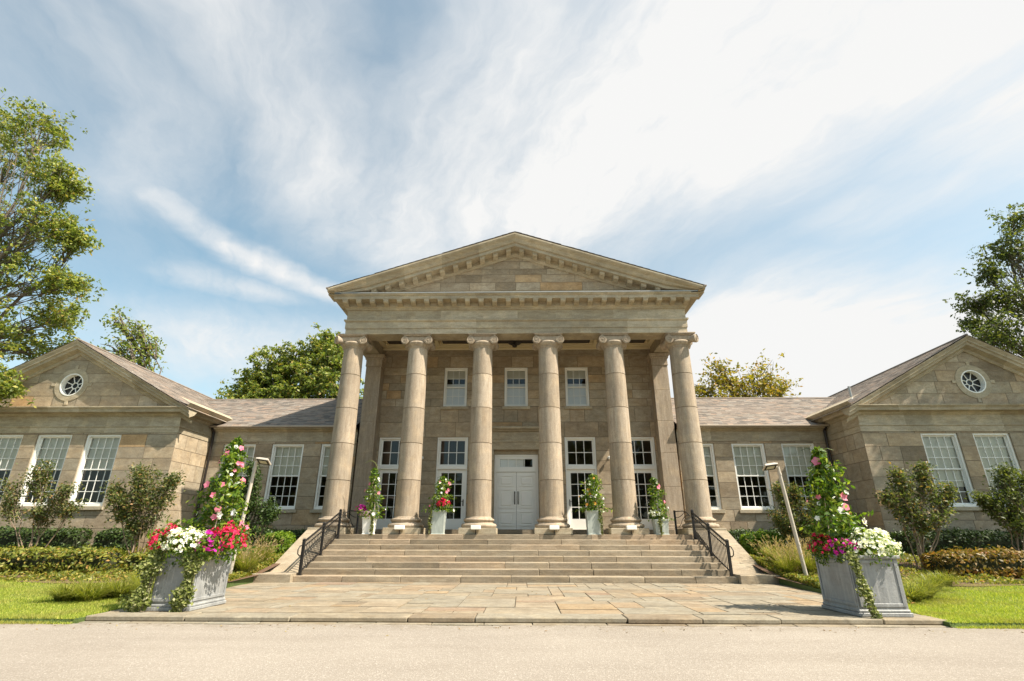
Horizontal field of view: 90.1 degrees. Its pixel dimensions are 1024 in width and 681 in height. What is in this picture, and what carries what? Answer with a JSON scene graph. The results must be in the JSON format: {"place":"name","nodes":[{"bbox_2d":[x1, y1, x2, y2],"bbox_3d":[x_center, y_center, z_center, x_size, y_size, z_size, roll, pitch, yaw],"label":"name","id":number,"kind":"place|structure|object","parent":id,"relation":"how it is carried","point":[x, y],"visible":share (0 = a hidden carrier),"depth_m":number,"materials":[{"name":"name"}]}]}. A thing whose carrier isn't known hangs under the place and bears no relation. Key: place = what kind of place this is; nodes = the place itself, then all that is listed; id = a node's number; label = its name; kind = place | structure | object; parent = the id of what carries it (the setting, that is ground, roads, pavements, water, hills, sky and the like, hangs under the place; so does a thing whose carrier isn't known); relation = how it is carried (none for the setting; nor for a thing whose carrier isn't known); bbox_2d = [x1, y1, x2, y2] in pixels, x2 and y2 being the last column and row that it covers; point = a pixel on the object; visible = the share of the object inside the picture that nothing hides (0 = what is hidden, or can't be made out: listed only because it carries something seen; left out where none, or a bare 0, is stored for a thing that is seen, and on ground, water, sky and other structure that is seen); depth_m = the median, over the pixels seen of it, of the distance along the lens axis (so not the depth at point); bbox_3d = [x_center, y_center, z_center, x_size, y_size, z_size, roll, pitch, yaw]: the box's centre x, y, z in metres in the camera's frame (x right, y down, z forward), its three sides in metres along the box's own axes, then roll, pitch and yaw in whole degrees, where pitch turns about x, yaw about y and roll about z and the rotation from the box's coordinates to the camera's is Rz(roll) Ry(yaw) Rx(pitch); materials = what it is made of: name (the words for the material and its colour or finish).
{"place":"outdoors","nodes":[
{"label":"outdoors","id":0,"kind":"place"},
{"bbox_2d":[0,623,1023,680],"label":"road","id":1,"kind":"structure","parent":0,"point":[188,652],"depth_m":6.44,"materials":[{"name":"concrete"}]},
{"bbox_2d":[3,586,1023,635],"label":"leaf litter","id":2,"kind":"object","parent":1,"relation":"on","point":[466,625],"visible":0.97,"depth_m":8.29,"materials":[{"name":"brown plant"}]},
{"bbox_2d":[0,569,1023,627],"bbox_3d":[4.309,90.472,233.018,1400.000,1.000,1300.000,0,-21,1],"label":"ground","id":3,"kind":"structure","parent":0,"point":[248,580],"depth_m":9.99,"materials":[{"name":"soil"}]},
{"bbox_2d":[0,87,107,407],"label":"oak tree","id":4,"kind":"object","parent":3,"relation":"on","point":[74,237],"visible":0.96,"depth_m":24.84,"materials":[{"name":"green plant"}]},
{"bbox_2d":[25,580,98,600],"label":"lily turf","id":5,"kind":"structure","parent":3,"relation":"on","point":[66,598],"depth_m":10.54,"materials":[{"name":"green plant"}]},
{"bbox_2d":[0,578,134,624],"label":"lawn grass","id":6,"kind":"structure","parent":3,"relation":"on","point":[67,610],"depth_m":9.95,"materials":[{"name":"green plant"}]},
{"bbox_2d":[44,577,115,589],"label":"lily turf","id":7,"kind":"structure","parent":3,"relation":"on","point":[75,584],"depth_m":11.46,"materials":[{"name":"green plant"}]},
{"bbox_2d":[39,580,125,601],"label":"lily turf","id":8,"kind":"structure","parent":3,"relation":"on","point":[88,594],"depth_m":10.44,"materials":[{"name":"green plant"}]},
{"bbox_2d":[71,577,136,596],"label":"lily turf","id":9,"kind":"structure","parent":3,"relation":"on","point":[106,585],"depth_m":11.25,"materials":[{"name":"green plant"}]},
{"bbox_2d":[74,576,152,598],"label":"lily turf","id":10,"kind":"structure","parent":3,"relation":"on","point":[116,593],"depth_m":11.00,"materials":[{"name":"green plant"}]},
{"bbox_2d":[90,304,167,374],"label":"leafy tree","id":11,"kind":"object","parent":3,"relation":"on","point":[131,344],"visible":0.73,"depth_m":43.22,"materials":[{"name":"green plant"}]},
{"bbox_2d":[0,549,280,582],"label":"mulch bed","id":12,"kind":"object","parent":3,"relation":"on","point":[268,567],"visible":0.04,"depth_m":14.74,"materials":[{"name":"brown soil"}]},
{"bbox_2d":[0,459,88,548],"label":"crape myrtle","id":13,"kind":"object","parent":12,"relation":"on","point":[40,517],"visible":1,"depth_m":17.77,"materials":[{"name":"green plant"}]},
{"bbox_2d":[0,525,92,549],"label":"dark hedge","id":14,"kind":"object","parent":12,"relation":"on","point":[75,537],"visible":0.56,"depth_m":18.61,"materials":[{"name":"green plant"}]},
{"bbox_2d":[0,544,128,573],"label":"hedge","id":15,"kind":"object","parent":12,"relation":"on","point":[35,558],"visible":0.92,"depth_m":15.41,"materials":[{"name":"green plant"}]},
{"bbox_2d":[92,525,140,550],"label":"dark hedge","id":16,"kind":"object","parent":12,"relation":"on","point":[111,537],"visible":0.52,"depth_m":18.56,"materials":[{"name":"green plant"}]},
{"bbox_2d":[123,551,151,570],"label":"hedge","id":17,"kind":"object","parent":12,"relation":"on","point":[133,559],"visible":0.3,"depth_m":15.65,"materials":[{"name":"green plant"}]},
{"bbox_2d":[100,459,186,554],"bbox_3d":[-12.260,5.618,16.686,2.675,3.433,1.497,5,-21,-12],"label":"crape myrtle","id":18,"kind":"object","parent":12,"relation":"on","point":[125,511],"visible":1,"depth_m":16.71,"materials":[{"name":"green plant"}]},
{"bbox_2d":[187,525,306,548],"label":"dark hedge","id":19,"kind":"object","parent":12,"relation":"on","point":[298,533],"visible":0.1,"depth_m":20.30,"materials":[{"name":"green plant"}]},
{"bbox_2d":[229,457,270,573],"bbox_3d":[-7.922,5.260,15.318,0.990,3.433,0.395,-8,-22,19],"label":"path lamp","id":20,"kind":"object","parent":12,"relation":"on","point":[263,461],"visible":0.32,"depth_m":15.62,"materials":[{"name":"beige metal"}]},
{"bbox_2d":[229,541,275,573],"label":"fountain grass","id":21,"kind":"object","parent":12,"relation":"on","point":[245,566],"depth_m":15.18,"materials":[{"name":"green plant"}]},
{"bbox_2d":[228,458,285,549],"bbox_3d":[-9.091,5.936,18.212,2.069,3.425,1.170,0,-21,1],"label":"dark shrub","id":22,"kind":"object","parent":12,"relation":"on","point":[269,513],"visible":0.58,"depth_m":18.14,"materials":[{"name":"green plant"}]},
{"bbox_2d":[237,537,277,561],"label":"fountain grass","id":23,"kind":"object","parent":12,"relation":"on","point":[251,552],"depth_m":15.98,"materials":[{"name":"green plant"}]},
{"bbox_2d":[246,532,283,562],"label":"fountain grass","id":24,"kind":"object","parent":12,"relation":"on","point":[266,554],"depth_m":16.58,"materials":[{"name":"green plant"}]},
{"bbox_2d":[259,529,296,554],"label":"boxwood bush","id":25,"kind":"object","parent":12,"relation":"on","point":[289,540],"visible":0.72,"depth_m":17.98,"materials":[{"name":"green plant"}]},
{"bbox_2d":[0,545,284,601],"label":"ground cover","id":26,"kind":"object","parent":3,"relation":"on","point":[63,575],"visible":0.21,"depth_m":14.51,"materials":[{"name":"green plant"}]},
{"bbox_2d":[213,322,364,408],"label":"maple tree","id":27,"kind":"object","parent":3,"relation":"on","point":[317,375],"visible":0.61,"depth_m":41.59,"materials":[{"name":"green plant"}]},
{"bbox_2d":[0,231,1023,548],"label":"columned hall","id":28,"kind":"structure","parent":3,"relation":"on","point":[548,413],"depth_m":22.32,"materials":[{"name":"stone"}]},
{"bbox_2d":[0,435,22,501],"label":"window","id":29,"kind":"structure","parent":28,"relation":"in","point":[9,444],"depth_m":21.39,"materials":[{"name":"white paint"}]},
{"bbox_2d":[16,435,71,509],"bbox_3d":[-19.083,5.364,20.924,1.660,3.000,0.390,0,-21,1],"label":"window","id":30,"kind":"structure","parent":28,"relation":"in","point":[48,447],"depth_m":21.30,"materials":[{"name":"white paint"}]},
{"bbox_2d":[51,365,91,404],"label":"round window","id":31,"kind":"structure","parent":28,"relation":"in","point":[73,383],"depth_m":22.22,"materials":[{"name":"stone"}]},
{"bbox_2d":[66,435,121,509],"bbox_3d":[-17.003,5.353,20.887,1.660,3.000,0.390,0,-21,1],"label":"window","id":32,"kind":"structure","parent":28,"relation":"in","point":[100,451],"depth_m":21.16,"materials":[{"name":"white paint"}]},
{"bbox_2d":[214,444,255,509],"bbox_3d":[-12.491,6.191,23.049,1.660,3.000,0.390,0,-21,1],"label":"window","id":33,"kind":"structure","parent":28,"relation":"in","point":[249,449],"depth_m":23.52,"materials":[{"name":"white paint"}]},
{"bbox_2d":[264,444,303,512],"bbox_3d":[-10.261,6.180,23.010,1.660,3.000,0.390,0,-21,1],"label":"window","id":34,"kind":"structure","parent":28,"relation":"in","point":[286,459],"depth_m":23.32,"materials":[{"name":"white paint"}]},
{"bbox_2d":[309,444,347,512],"bbox_3d":[-7.991,6.168,22.970,1.660,3.000,0.390,0,-21,1],"label":"window","id":35,"kind":"structure","parent":28,"relation":"in","point":[325,451],"depth_m":23.12,"materials":[{"name":"white paint"}]},
{"bbox_2d":[342,510,359,533],"bbox_3d":[-6.177,6.943,19.581,0.081,0.890,1.102,-5,-22,13],"label":"landing guard","id":36,"kind":"object","parent":28,"relation":"on","point":[356,530],"visible":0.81,"depth_m":19.89,"materials":[{"name":"black metal"}]},
{"bbox_2d":[373,437,400,528],"bbox_3d":[-5.463,6.469,23.309,1.420,4.050,0.250,0,-21,1],"label":"french door","id":37,"kind":"structure","parent":28,"relation":"in","point":[380,524],"depth_m":23.44,"materials":[{"name":"white paint"}]},
{"bbox_2d":[434,437,467,528],"bbox_3d":[-2.754,6.455,23.261,1.420,4.050,0.250,0,-21,1],"label":"french door","id":38,"kind":"structure","parent":28,"relation":"in","point":[448,468],"depth_m":23.37,"materials":[{"name":"white paint"}]},
{"bbox_2d":[440,368,467,409],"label":"window","id":39,"kind":"structure","parent":28,"relation":"in","point":[455,395],"depth_m":24.85,"materials":[{"name":"white paint"}]},
{"bbox_2d":[502,368,529,409],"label":"window","id":40,"kind":"structure","parent":28,"relation":"in","point":[516,395],"depth_m":24.80,"materials":[{"name":"white paint"}]},
{"bbox_2d":[494,451,538,529],"bbox_3d":[0.192,6.676,22.931,2.600,3.430,0.600,0,-21,1],"label":"entrance door","id":41,"kind":"structure","parent":28,"relation":"in","point":[515,484],"depth_m":23.08,"materials":[{"name":"white paint"}]},
{"bbox_2d":[564,367,591,408],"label":"window","id":42,"kind":"structure","parent":28,"relation":"in","point":[577,395],"depth_m":24.75,"materials":[{"name":"white paint"}]},
{"bbox_2d":[564,437,597,529],"bbox_3d":[3.145,6.426,23.157,1.420,4.050,0.250,0,-21,1],"label":"french door","id":43,"kind":"structure","parent":28,"relation":"in","point":[577,524],"depth_m":23.27,"materials":[{"name":"white paint"}]},
{"bbox_2d":[631,437,659,529],"bbox_3d":[5.855,6.412,23.109,1.420,4.050,0.250,0,-21,1],"label":"french door","id":44,"kind":"structure","parent":28,"relation":"in","point":[638,468],"depth_m":23.24,"materials":[{"name":"white paint"}]},
{"bbox_2d":[673,510,690,534],"bbox_3d":[6.442,6.880,19.358,0.081,0.890,1.102,4,-21,-11],"label":"landing guard","id":45,"kind":"object","parent":28,"relation":"on","point":[675,521],"visible":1,"depth_m":19.71,"materials":[{"name":"black metal"}]},
{"bbox_2d":[702,443,725,512],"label":"window","id":46,"kind":"structure","parent":28,"relation":"in","point":[708,450],"depth_m":22.89,"materials":[{"name":"white paint"}]},
{"bbox_2d":[731,443,778,512],"bbox_3d":[10.636,6.075,22.642,1.660,3.000,0.390,0,-21,1],"label":"window","id":47,"kind":"structure","parent":28,"relation":"in","point":[749,458],"depth_m":22.91,"materials":[{"name":"white paint"}]},
{"bbox_2d":[781,443,830,512],"bbox_3d":[12.865,6.064,22.603,1.660,3.000,0.390,0,-21,1],"label":"window","id":48,"kind":"structure","parent":28,"relation":"in","point":[796,459],"depth_m":23.03,"materials":[{"name":"white paint"}]},
{"bbox_2d":[920,433,984,510],"bbox_3d":[17.291,5.181,20.284,1.660,3.000,0.390,0,-21,1],"label":"window","id":49,"kind":"structure","parent":28,"relation":"in","point":[943,450],"depth_m":20.51,"materials":[{"name":"white paint"}]},
{"bbox_2d":[951,362,994,401],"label":"round window","id":50,"kind":"structure","parent":28,"relation":"in","point":[971,380],"depth_m":21.53,"materials":[{"name":"stone"}]},
{"bbox_2d":[972,433,1023,509],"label":"window","id":51,"kind":"structure","parent":28,"relation":"in","point":[993,448],"depth_m":20.63,"materials":[{"name":"white paint"}]},
{"bbox_2d":[79,621,948,627],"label":"kerb","id":52,"kind":"structure","parent":3,"relation":"on","point":[498,624],"depth_m":8.53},
{"bbox_2d":[253,530,780,583],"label":"stone staircase","id":53,"kind":"structure","parent":3,"relation":"on","point":[511,558],"depth_m":16.73,"materials":[{"name":"beige stone"}]},
{"bbox_2d":[297,509,341,574],"bbox_3d":[-6.461,6.728,17.317,0.147,2.092,3.386,0,-21,1],"label":"stair railing","id":54,"kind":"object","parent":53,"relation":"on","point":[321,531],"visible":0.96,"depth_m":17.16,"materials":[{"name":"black metal"}]},
{"bbox_2d":[362,517,376,533],"bbox_3d":[-5.391,6.999,19.295,0.480,0.620,0.480,0,-21,1],"label":"tapered planter","id":55,"kind":"object","parent":53,"relation":"on","point":[366,523],"visible":0.66,"depth_m":19.14,"materials":[{"name":"white paint"}]},
{"bbox_2d":[355,461,387,519],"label":"mandevilla vine","id":56,"kind":"object","parent":55,"relation":"in","point":[372,503],"visible":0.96,"depth_m":19.65,"materials":[{"name":"plant"}]},
{"bbox_2d":[431,510,446,533],"bbox_3d":[-2.772,6.874,19.292,0.540,0.860,0.540,0,-21,1],"label":"tapered planter","id":57,"kind":"object","parent":53,"relation":"on","point":[438,520],"visible":0.91,"depth_m":19.09,"materials":[{"name":"ceramic"}]},
{"bbox_2d":[427,510,432,533],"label":"ivy","id":58,"kind":"object","parent":57,"relation":"attached to","point":[429,524],"visible":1,"depth_m":19.02,"materials":[{"name":"green plant"}]},
{"bbox_2d":[421,476,455,512],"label":"mandevilla vine","id":59,"kind":"object","parent":57,"relation":"in","point":[444,489],"visible":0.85,"depth_m":19.54,"materials":[{"name":"plant"}]},
{"bbox_2d":[436,497,450,511],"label":"impatiens","id":60,"kind":"object","parent":57,"relation":"in","point":[443,500],"visible":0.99,"depth_m":19.26,"materials":[{"name":"red plant"}]},
{"bbox_2d":[584,510,600,534],"bbox_3d":[3.047,6.845,19.190,0.560,0.860,0.560,0,-21,1],"label":"tapered planter","id":61,"kind":"object","parent":53,"relation":"on","point":[593,524],"visible":0.9,"depth_m":18.98,"materials":[{"name":"ceramic"}]},
{"bbox_2d":[572,474,618,512],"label":"mandevilla vine","id":62,"kind":"object","parent":61,"relation":"in","point":[590,502],"visible":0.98,"depth_m":19.40,"materials":[{"name":"plant"}]},
{"bbox_2d":[598,509,603,534],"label":"ivy","id":63,"kind":"object","parent":61,"relation":"attached to","point":[601,520],"visible":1,"depth_m":18.92,"materials":[{"name":"green plant"}]},
{"bbox_2d":[652,519,669,534],"bbox_3d":[5.547,6.977,19.090,0.540,0.550,0.540,0,-21,1],"label":"tapered planter","id":64,"kind":"object","parent":53,"relation":"on","point":[656,528],"visible":0.81,"depth_m":18.89,"materials":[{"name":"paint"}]},
{"bbox_2d":[646,477,674,521],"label":"mandevilla vine","id":65,"kind":"object","parent":64,"relation":"in","point":[653,490],"visible":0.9,"depth_m":19.37,"materials":[{"name":"plant"}]},
{"bbox_2d":[690,509,734,576],"bbox_3d":[6.644,6.662,17.086,0.147,2.092,3.386,0,-21,1],"label":"stair railing","id":66,"kind":"object","parent":53,"relation":"on","point":[708,531],"visible":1,"depth_m":16.94,"materials":[{"name":"black metal"}]},
{"bbox_2d":[694,349,802,397],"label":"autumn tree","id":67,"kind":"object","parent":3,"relation":"on","point":[763,388],"visible":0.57,"depth_m":44.86,"materials":[{"name":"green plant"}]},
{"bbox_2d":[748,550,1023,604],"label":"ground cover","id":68,"kind":"object","parent":3,"relation":"on","point":[798,575],"visible":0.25,"depth_m":14.38,"materials":[{"name":"green plant"}]},
{"bbox_2d":[754,550,1023,585],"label":"mulch bed","id":69,"kind":"object","parent":3,"relation":"on","point":[773,573],"visible":0.06,"depth_m":15.14,"materials":[{"name":"brown soil"}]},
{"bbox_2d":[739,527,785,555],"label":"boxwood bush","id":70,"kind":"object","parent":69,"relation":"on","point":[745,540],"visible":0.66,"depth_m":17.67,"materials":[{"name":"green plant"}]},
{"bbox_2d":[748,535,790,563],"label":"fountain grass","id":71,"kind":"object","parent":69,"relation":"on","point":[769,554],"depth_m":16.41,"materials":[{"name":"green plant"}]},
{"bbox_2d":[757,539,808,572],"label":"fountain grass","id":72,"kind":"object","parent":69,"relation":"on","point":[789,567],"depth_m":15.07,"materials":[{"name":"green plant"}]},
{"bbox_2d":[762,462,807,574],"bbox_3d":[8.129,5.290,15.103,1.044,3.273,0.388,6,-22,-16],"label":"path lamp","id":73,"kind":"object","parent":69,"relation":"on","point":[769,466],"visible":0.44,"depth_m":15.19,"materials":[{"name":"beige metal"}]},
{"bbox_2d":[764,534,810,562],"bbox_3d":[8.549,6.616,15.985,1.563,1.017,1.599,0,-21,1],"label":"fountain grass","id":74,"kind":"object","parent":69,"relation":"on","point":[787,557],"depth_m":15.82,"materials":[{"name":"green plant"}]},
{"bbox_2d":[726,527,854,548],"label":"dark hedge","id":75,"kind":"object","parent":69,"relation":"on","point":[736,535],"visible":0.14,"depth_m":19.96,"materials":[{"name":"green plant"}]},
{"bbox_2d":[759,479,823,549],"bbox_3d":[9.930,6.160,17.750,2.329,2.735,1.512,0,-21,1],"label":"shrub","id":76,"kind":"object","parent":69,"relation":"on","point":[781,521],"visible":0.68,"depth_m":17.78,"materials":[{"name":"green plant"}]},
{"bbox_2d":[784,538,816,574],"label":"fountain grass","id":77,"kind":"object","parent":69,"relation":"on","point":[810,566],"depth_m":15.10,"materials":[{"name":"green plant"}]},
{"bbox_2d":[872,459,964,569],"bbox_3d":[13.003,5.515,16.222,2.698,3.412,1.436,0,-21,1],"label":"crape myrtle","id":78,"kind":"object","parent":69,"relation":"on","point":[945,499],"visible":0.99,"depth_m":16.23,"materials":[{"name":"green plant"}]},
{"bbox_2d":[907,570,971,585],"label":"lily turf","id":79,"kind":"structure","parent":69,"relation":"on","point":[944,576],"depth_m":13.24,"materials":[{"name":"green plant"}]},
{"bbox_2d":[889,526,1022,554],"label":"dark hedge","id":80,"kind":"object","parent":69,"relation":"on","point":[951,539],"visible":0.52,"depth_m":17.90,"materials":[{"name":"green plant"}]},
{"bbox_2d":[919,544,1023,578],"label":"hedge","id":81,"kind":"object","parent":69,"relation":"on","point":[1000,562],"visible":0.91,"depth_m":14.71,"materials":[{"name":"green plant"}]},
{"bbox_2d":[964,461,1023,550],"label":"crape myrtle","id":82,"kind":"object","parent":69,"relation":"on","point":[1009,493],"visible":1,"depth_m":16.46,"materials":[{"name":"green plant"}]},
{"bbox_2d":[903,581,946,601],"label":"lily turf","id":83,"kind":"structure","parent":3,"relation":"on","point":[913,595],"depth_m":10.48,"materials":[{"name":"green plant"}]},
{"bbox_2d":[901,577,952,599],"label":"lily turf","id":84,"kind":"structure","parent":3,"relation":"on","point":[932,592],"depth_m":11.04,"materials":[{"name":"green plant"}]},
{"bbox_2d":[902,573,960,590],"bbox_3d":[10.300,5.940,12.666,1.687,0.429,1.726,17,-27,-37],"label":"lily turf","id":85,"kind":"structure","parent":3,"relation":"on","point":[932,580],"depth_m":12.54,"materials":[{"name":"green plant"}]},
{"bbox_2d":[904,582,1023,628],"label":"lawn grass","id":86,"kind":"structure","parent":3,"relation":"on","point":[959,614],"depth_m":9.96,"materials":[{"name":"green plant"}]},
{"bbox_2d":[943,203,1023,357],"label":"beech tree","id":87,"kind":"object","parent":3,"relation":"on","point":[982,304],"visible":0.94,"depth_m":31.40,"materials":[{"name":"green plant"}]},
{"bbox_2d":[0,0,1023,403],"label":"sky","id":88,"kind":"structure","parent":0,"point":[828,170],"materials":[{"name":"blue"}]},
{"bbox_2d":[85,582,947,624],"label":"paving","id":89,"kind":"structure","parent":0,"point":[661,603],"depth_m":10.22,"materials":[{"name":"beige stone"}]},
{"bbox_2d":[145,551,232,610],"bbox_3d":[-6.266,4.692,10.052,0.840,0.976,1.240,0,-21,1],"label":"lead planter","id":90,"kind":"object","parent":89,"relation":"on","point":[210,581],"visible":0.48,"depth_m":9.64,"materials":[{"name":"grey metal"}]},
{"bbox_2d":[118,545,169,611],"bbox_3d":[-6.744,4.388,9.412,0.776,1.196,0.295,0,-21,1],"label":"ivy","id":91,"kind":"object","parent":90,"relation":"attached to","point":[141,598],"visible":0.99,"depth_m":9.39,"materials":[{"name":"green plant"}]},
{"bbox_2d":[145,523,188,553],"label":"impatiens","id":92,"kind":"object","parent":90,"relation":"in","point":[154,539],"visible":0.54,"depth_m":9.79,"materials":[{"name":"red plant"}]},
{"bbox_2d":[159,526,206,566],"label":"impatiens","id":93,"kind":"object","parent":90,"relation":"in","point":[188,535],"visible":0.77,"depth_m":9.62,"materials":[{"name":"white plant"}]},
{"bbox_2d":[165,548,210,611],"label":"ivy","id":94,"kind":"object","parent":90,"relation":"attached to","point":[185,593],"visible":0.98,"depth_m":9.38,"materials":[{"name":"green plant"}]},
{"bbox_2d":[146,436,260,553],"bbox_3d":[-6.133,3.153,10.637,2.075,2.426,1.454,16,-26,-35],"label":"mandevilla vine","id":95,"kind":"object","parent":90,"relation":"in","point":[230,469],"visible":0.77,"depth_m":10.52,"materials":[{"name":"plant"}]},
{"bbox_2d":[193,529,223,561],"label":"petunias","id":96,"kind":"object","parent":90,"relation":"in","point":[209,539],"visible":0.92,"depth_m":9.65,"materials":[{"name":"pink plant"}]},
{"bbox_2d":[207,520,248,565],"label":"impatiens","id":97,"kind":"object","parent":90,"relation":"in","point":[227,528],"visible":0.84,"depth_m":10.04,"materials":[{"name":"red plant"}]},
{"bbox_2d":[811,553,913,616],"bbox_3d":[6.451,4.506,9.511,0.930,0.976,1.220,0,-21,1],"label":"lead planter","id":98,"kind":"object","parent":89,"relation":"on","point":[838,584],"visible":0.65,"depth_m":9.07,"materials":[{"name":"grey metal"}]},
{"bbox_2d":[807,533,836,565],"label":"impatiens","id":99,"kind":"object","parent":98,"relation":"in","point":[820,548],"visible":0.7,"depth_m":9.77,"materials":[{"name":"red plant"}]},
{"bbox_2d":[796,446,886,554],"bbox_3d":[6.311,3.198,10.235,1.274,2.124,1.737,6,-22,-15],"label":"mandevilla vine","id":100,"kind":"object","parent":98,"relation":"in","point":[821,477],"visible":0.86,"depth_m":10.06,"materials":[{"name":"plant"}]},
{"bbox_2d":[826,538,860,563],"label":"petunias","id":101,"kind":"object","parent":98,"relation":"in","point":[840,546],"visible":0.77,"depth_m":9.33,"materials":[{"name":"pink plant"}]},
{"bbox_2d":[843,550,887,618],"bbox_3d":[6.111,4.239,8.871,0.479,1.117,0.251,0,-21,1],"label":"ivy","id":102,"kind":"object","parent":98,"relation":"attached to","point":[865,591],"visible":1,"depth_m":8.86,"materials":[{"name":"green plant"}]},
{"bbox_2d":[845,527,903,567],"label":"impatiens","id":103,"kind":"object","parent":98,"relation":"in","point":[879,542],"visible":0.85,"depth_m":9.18,"materials":[{"name":"white plant"}]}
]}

